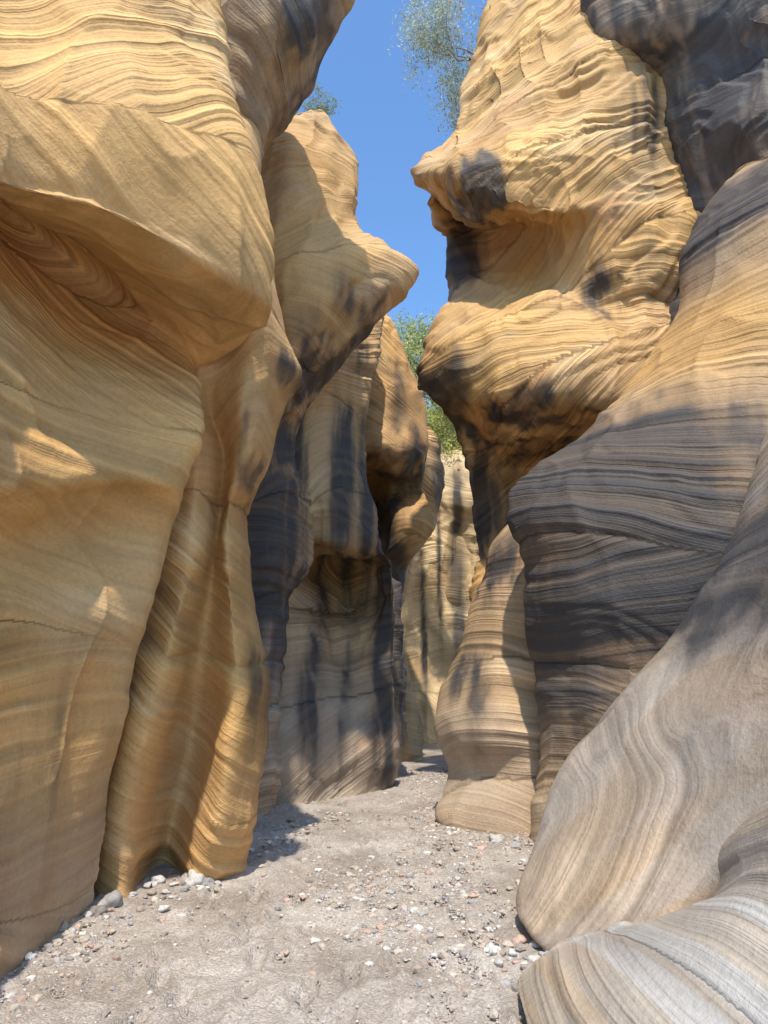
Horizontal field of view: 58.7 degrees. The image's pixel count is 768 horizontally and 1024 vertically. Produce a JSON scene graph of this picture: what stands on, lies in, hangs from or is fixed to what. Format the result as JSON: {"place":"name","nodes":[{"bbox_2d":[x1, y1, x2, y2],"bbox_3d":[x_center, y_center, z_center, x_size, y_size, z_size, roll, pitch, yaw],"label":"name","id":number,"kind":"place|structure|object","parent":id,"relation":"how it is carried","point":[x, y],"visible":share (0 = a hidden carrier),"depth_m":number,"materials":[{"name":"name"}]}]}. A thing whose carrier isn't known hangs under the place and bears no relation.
{"place":"outdoors","nodes":[
{"label":"outdoors","id":0,"kind":"place"},
{"bbox_2d":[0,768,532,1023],"bbox_3d":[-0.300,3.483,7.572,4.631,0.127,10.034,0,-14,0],"label":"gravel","id":1,"kind":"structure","parent":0,"point":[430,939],"depth_m":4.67,"materials":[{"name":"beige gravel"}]},
{"bbox_2d":[0,743,543,1023],"bbox_3d":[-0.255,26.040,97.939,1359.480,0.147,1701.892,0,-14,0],"label":"ground","id":2,"kind":"structure","parent":0,"point":[276,992],"depth_m":4.16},
{"bbox_2d":[0,0,274,979],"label":"overhanging foreground buttress","id":3,"kind":"structure","parent":2,"relation":"on","point":[136,252],"depth_m":4.58,"materials":[{"name":"stone"}]},
{"bbox_2d":[221,0,354,159],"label":"varnished overhang","id":4,"kind":"object","parent":3,"relation":"attached to","point":[279,48],"visible":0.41,"depth_m":6.92,"materials":[{"name":"stone"}]},
{"bbox_2d":[94,114,301,897],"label":"fluted column","id":5,"kind":"structure","parent":2,"relation":"on","point":[184,780],"depth_m":5.72,"materials":[{"name":"stone"}]},
{"bbox_2d":[5,811,547,1015],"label":"loose rocks","id":6,"kind":"object","parent":2,"relation":"on","point":[112,900],"visible":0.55,"depth_m":4.84,"materials":[{"name":"stone"}]},
{"bbox_2d":[247,109,418,815],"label":"leaning tower","id":7,"kind":"structure","parent":2,"relation":"on","point":[344,283],"depth_m":8.84,"materials":[{"name":"stone"}]},
{"bbox_2d":[300,83,341,116],"bbox_3d":[-1.053,-6.635,11.180,0.679,0.629,0.682,-10,-17,34],"label":"desert shrub","id":8,"kind":"object","parent":7,"relation":"on","point":[324,109],"visible":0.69,"depth_m":11.22,"materials":[{"name":"green plant"}]},
{"bbox_2d":[276,317,399,803],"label":"streaked alcove wall","id":9,"kind":"structure","parent":2,"relation":"on","point":[338,733],"depth_m":10.24,"materials":[{"name":"stone"}]},
{"bbox_2d":[365,314,433,778],"bbox_3d":[-7.507,1.649,17.506,19.645,9.786,2.509,-9,-16,31],"label":"cavernous bulge","id":10,"kind":"object","parent":2,"relation":"on","point":[396,440],"visible":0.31,"depth_m":12.67,"materials":[{"name":"stone"}]},
{"bbox_2d":[401,426,444,761],"bbox_3d":[-8.466,3.277,20.748,23.090,8.726,3.274,-9,-16,31],"label":"narrow fin","id":11,"kind":"object","parent":2,"relation":"on","point":[433,485],"visible":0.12,"depth_m":14.95,"materials":[{"name":"beige stone"}]},
{"bbox_2d":[401,445,479,743],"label":"sunlit bend wall","id":12,"kind":"structure","parent":2,"relation":"on","point":[436,604],"depth_m":19.65,"materials":[{"name":"stone"}]},
{"bbox_2d":[392,308,458,447],"bbox_3d":[0.704,-3.446,17.288,3.764,3.792,2.508,-8,-16,29],"label":"cottonwood tree","id":13,"kind":"object","parent":12,"relation":"on","point":[414,348],"visible":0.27,"depth_m":17.31,"materials":[{"name":"green plant"}]},
{"bbox_2d":[427,405,459,449],"bbox_3d":[2.462,-2.059,22.088,4.521,4.143,3.575,0,-14,0],"label":"cottonwood tree","id":14,"kind":"object","parent":12,"relation":"on","point":[452,442],"visible":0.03,"depth_m":21.73,"materials":[{"name":"green plant"}]},
{"bbox_2d":[426,400,461,459],"bbox_3d":[1.262,-2.287,22.197,3.744,4.476,4.318,8,-16,-28],"label":"cottonwood tree","id":15,"kind":"object","parent":12,"relation":"on","point":[432,417],"visible":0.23,"depth_m":21.11,"materials":[{"name":"green plant"}]},
{"bbox_2d":[434,525,540,833],"bbox_3d":[6.777,2.785,11.724,14.413,4.622,1.910,9,-17,-32],"label":"wave shaped fin","id":16,"kind":"object","parent":2,"relation":"on","point":[487,729],"visible":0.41,"depth_m":7.77,"materials":[{"name":"beige stone"}]},
{"bbox_2d":[411,0,700,601],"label":"blocky overhang wall","id":17,"kind":"structure","parent":2,"relation":"on","point":[548,175],"depth_m":9.98,"materials":[{"name":"stone"}]},
{"bbox_2d":[387,0,490,140],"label":"cottonwood tree","id":18,"kind":"object","parent":17,"relation":"on","point":[437,41],"visible":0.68,"depth_m":12.58,"materials":[{"name":"green plant"}]},
{"bbox_2d":[507,156,767,842],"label":"dark diagonal wall","id":19,"kind":"structure","parent":2,"relation":"on","point":[625,508],"depth_m":6.61,"materials":[{"name":"stone"}]},
{"bbox_2d":[516,432,767,951],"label":"swept lobe","id":20,"kind":"object","parent":2,"relation":"on","point":[657,795],"visible":0.84,"depth_m":4.23,"materials":[{"name":"stone"}]},
{"bbox_2d":[518,800,767,1023],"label":"banded foreground ledge","id":21,"kind":"object","parent":2,"relation":"on","point":[704,962],"visible":0.86,"depth_m":2.84,"materials":[{"name":"stone"}]},
{"bbox_2d":[296,0,487,442],"label":"sky","id":22,"kind":"structure","parent":0,"point":[389,133],"materials":[{"name":"blue"}]},
{"bbox_2d":[580,0,767,325],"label":"sandstone canyon wall","id":23,"kind":"structure","parent":0,"point":[706,61],"depth_m":9.50,"materials":[{"name":"stone"}]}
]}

